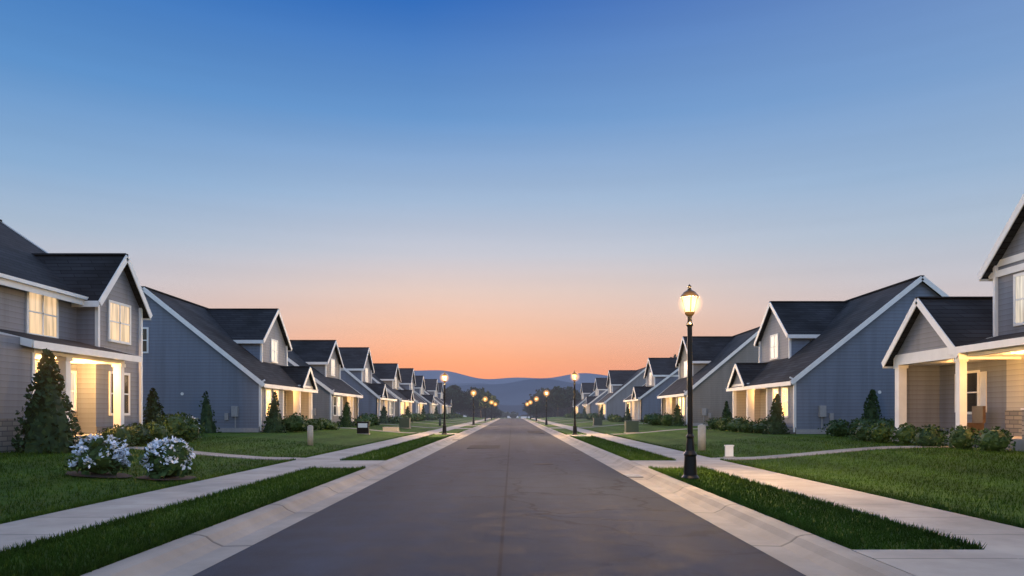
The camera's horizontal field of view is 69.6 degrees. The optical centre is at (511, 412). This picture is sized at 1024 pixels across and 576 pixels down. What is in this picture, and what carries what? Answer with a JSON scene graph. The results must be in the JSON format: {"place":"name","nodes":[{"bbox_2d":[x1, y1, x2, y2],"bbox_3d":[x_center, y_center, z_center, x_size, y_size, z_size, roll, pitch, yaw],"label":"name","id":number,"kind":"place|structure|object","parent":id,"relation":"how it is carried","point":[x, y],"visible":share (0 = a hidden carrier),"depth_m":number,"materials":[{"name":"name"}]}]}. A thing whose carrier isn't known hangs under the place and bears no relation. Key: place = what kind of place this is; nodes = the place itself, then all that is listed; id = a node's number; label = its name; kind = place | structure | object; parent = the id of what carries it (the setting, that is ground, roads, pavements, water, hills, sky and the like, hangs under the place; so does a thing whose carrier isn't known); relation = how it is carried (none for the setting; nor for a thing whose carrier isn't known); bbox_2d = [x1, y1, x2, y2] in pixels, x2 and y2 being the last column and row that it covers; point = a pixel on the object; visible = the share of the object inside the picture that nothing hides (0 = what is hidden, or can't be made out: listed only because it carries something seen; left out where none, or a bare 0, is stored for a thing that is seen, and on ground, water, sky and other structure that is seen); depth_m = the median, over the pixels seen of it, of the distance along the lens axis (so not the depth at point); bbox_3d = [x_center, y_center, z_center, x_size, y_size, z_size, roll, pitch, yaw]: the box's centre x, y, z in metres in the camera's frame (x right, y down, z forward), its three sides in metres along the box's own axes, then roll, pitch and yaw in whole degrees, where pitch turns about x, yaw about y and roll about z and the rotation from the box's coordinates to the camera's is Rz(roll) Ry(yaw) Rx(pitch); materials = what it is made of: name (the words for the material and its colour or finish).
{"place":"outdoors","nodes":[
{"label":"outdoors","id":0,"kind":"place"},
{"bbox_2d":[443,383,484,387],"bbox_3d":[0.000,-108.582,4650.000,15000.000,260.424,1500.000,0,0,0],"label":"hills","id":1,"kind":"structure","parent":0,"point":[450,384],"depth_m":5144.40,"materials":[{"name":"blue"}]},
{"bbox_2d":[456,405,527,415],"bbox_3d":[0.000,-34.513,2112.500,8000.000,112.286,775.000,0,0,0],"label":"hills","id":2,"kind":"structure","parent":0,"point":[514,408],"depth_m":2146.52,"materials":[{"name":"blue"}]},
{"bbox_2d":[193,418,805,575],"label":"street","id":3,"kind":"structure","parent":0,"point":[508,507],"depth_m":10.22,"materials":[{"name":"grey asphalt"}]},
{"bbox_2d":[80,418,913,575],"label":"street kerb","id":4,"kind":"structure","parent":3,"relation":"on","point":[806,553],"depth_m":10.04,"materials":[{"name":"concrete"}]},
{"bbox_2d":[453,429,643,476],"bbox_3d":[-0.125,1.609,58.800,7.040,0.042,80.400,0,0,0],"label":"road ironwork","id":5,"kind":"object","parent":3,"relation":"on","point":[498,446],"visible":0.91,"depth_m":33.87,"materials":[{"name":"metal"}]},
{"bbox_2d":[496,411,517,417],"bbox_3d":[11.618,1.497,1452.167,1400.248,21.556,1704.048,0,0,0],"label":"valley floor trees","id":6,"kind":"object","parent":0,"point":[513,414],"visible":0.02,"depth_m":1292.31,"materials":[{"name":"grey plant"}]},
{"bbox_2d":[414,370,607,383],"bbox_3d":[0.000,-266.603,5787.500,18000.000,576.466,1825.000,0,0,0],"label":"hills","id":7,"kind":"structure","parent":0,"point":[453,377],"depth_m":6337.84,"materials":[{"name":"blue"}]},
{"bbox_2d":[0,416,1023,575],"bbox_3d":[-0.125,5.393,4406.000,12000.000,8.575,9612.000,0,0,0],"label":"lawn","id":8,"kind":"structure","parent":0,"point":[344,436],"depth_m":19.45,"materials":[{"name":"green plant"}]},
{"bbox_2d":[0,219,152,452],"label":"house","id":9,"kind":"structure","parent":8,"relation":"on","point":[81,316],"depth_m":26.92,"materials":[{"name":"grey wood"}]},
{"bbox_2d":[141,286,318,431],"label":"house","id":10,"kind":"structure","parent":8,"relation":"on","point":[233,362],"depth_m":42.00,"materials":[{"name":"blue wood"}]},
{"bbox_2d":[288,340,362,424],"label":"house","id":11,"kind":"structure","parent":8,"relation":"on","point":[336,392],"depth_m":65.33,"materials":[{"name":"grey wood"}]},
{"bbox_2d":[338,347,397,417],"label":"house","id":12,"kind":"structure","parent":8,"relation":"on","point":[357,371],"depth_m":79.66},
{"bbox_2d":[372,363,413,416],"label":"house","id":13,"kind":"structure","parent":8,"relation":"on","point":[388,374],"depth_m":100.47,"materials":[{"name":"beige wood"}]},
{"bbox_2d":[399,368,426,413],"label":"house","id":14,"kind":"structure","parent":8,"relation":"on","point":[407,376],"depth_m":119.65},
{"bbox_2d":[414,376,437,413],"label":"house","id":15,"kind":"structure","parent":8,"relation":"on","point":[429,400],"depth_m":130.04,"materials":[{"name":"wood"}]},
{"bbox_2d":[424,379,446,414],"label":"house","id":16,"kind":"structure","parent":8,"relation":"on","point":[431,386],"depth_m":153.91,"materials":[{"name":"grey wood"}]},
{"bbox_2d":[438,383,451,413],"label":"house","id":17,"kind":"structure","parent":8,"relation":"on","point":[448,402],"depth_m":172.30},
{"bbox_2d":[442,372,447,433],"bbox_3d":[-4.717,-0.672,51.512,0.420,4.410,0.410,1,-1,-42],"label":"street lamp","id":18,"kind":"object","parent":8,"relation":"on","point":[444,427],"depth_m":51.45,"materials":[{"name":"black metal"}]},
{"bbox_2d":[472,390,474,424],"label":"street lamp","id":19,"kind":"object","parent":8,"relation":"on","point":[473,421],"depth_m":90.45,"materials":[{"name":"black metal"}]},
{"bbox_2d":[463,415,531,418],"bbox_3d":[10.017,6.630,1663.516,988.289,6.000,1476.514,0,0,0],"label":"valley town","id":20,"kind":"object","parent":8,"relation":"on","point":[523,416],"visible":0.02,"depth_m":1182.81,"materials":[{"name":"grey"}]},
{"bbox_2d":[11,348,1015,480],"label":"shrubs","id":21,"kind":"object","parent":8,"relation":"on","point":[47,425],"visible":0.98,"depth_m":20.73,"materials":[{"name":"green plant"}]},
{"bbox_2d":[307,418,734,456],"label":"utility boxes","id":22,"kind":"object","parent":8,"relation":"on","point":[629,427],"visible":0.91,"depth_m":47.38,"materials":[{"name":"metal"}]},
{"bbox_2d":[198,391,893,433],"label":"shrubs","id":23,"kind":"object","parent":8,"relation":"on","point":[276,423],"visible":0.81,"depth_m":49.40,"materials":[{"name":"green plant"}]},
{"bbox_2d":[545,390,547,424],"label":"street lamp","id":24,"kind":"object","parent":8,"relation":"on","point":[546,421],"depth_m":91.45,"materials":[{"name":"black metal"}]},
{"bbox_2d":[443,354,677,417],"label":"valley trees","id":25,"kind":"object","parent":8,"relation":"on","point":[560,401],"visible":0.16,"depth_m":228.76,"materials":[{"name":"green plant"}]},
{"bbox_2d":[572,383,594,414],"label":"house","id":26,"kind":"structure","parent":8,"relation":"on","point":[587,389],"depth_m":175.43,"materials":[{"name":"wood"}]},
{"bbox_2d":[582,378,607,413],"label":"house","id":27,"kind":"structure","parent":8,"relation":"on","point":[601,391],"depth_m":141.91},
{"bbox_2d":[595,367,645,419],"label":"house","id":28,"kind":"structure","parent":8,"relation":"on","point":[620,384],"depth_m":116.50,"materials":[{"name":"grey wood"}]},
{"bbox_2d":[623,358,678,421],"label":"house","id":29,"kind":"structure","parent":8,"relation":"on","point":[661,375],"depth_m":88.10,"materials":[{"name":"blue wood"}]},
{"bbox_2d":[680,284,699,480],"bbox_3d":[3.983,-0.678,16.495,0.410,4.410,0.420,-1,0,-43],"label":"street lamp","id":30,"kind":"object","parent":8,"relation":"on","point":[690,465],"depth_m":16.44,"materials":[{"name":"black metal"}]},
{"bbox_2d":[657,327,759,425],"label":"house","id":31,"kind":"structure","parent":8,"relation":"on","point":[715,359],"depth_m":63.33,"materials":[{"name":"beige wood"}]},
{"bbox_2d":[725,275,947,433],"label":"house","id":32,"kind":"structure","parent":8,"relation":"on","point":[817,366],"depth_m":39.02,"materials":[{"name":"blue wood"}]},
{"bbox_2d":[0,418,1023,575],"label":"sidewalk","id":33,"kind":"structure","parent":0,"point":[1001,553],"depth_m":11.59,"materials":[{"name":"concrete"}]},
{"bbox_2d":[571,371,577,434],"bbox_3d":[4.258,-0.675,49.989,0.410,4.410,0.420,-1,0,-6],"label":"street lamp","id":34,"kind":"object","parent":33,"relation":"on","point":[574,427],"depth_m":49.92,"materials":[{"name":"black metal"}]},
{"bbox_2d":[0,0,1023,378],"label":"sky","id":35,"kind":"structure","parent":0,"point":[483,189],"materials":[{"name":"blue"}]},
{"bbox_2d":[446,378,580,404],"bbox_3d":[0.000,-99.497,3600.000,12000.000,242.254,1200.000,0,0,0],"label":"hills","id":36,"kind":"structure","parent":0,"point":[515,393],"depth_m":3778.66,"materials":[{"name":"blue"}]},
{"bbox_2d":[881,194,1023,450],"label":"house","id":37,"kind":"structure","parent":0,"point":[953,361],"depth_m":25.41,"materials":[{"name":"grey wood"}]}
]}

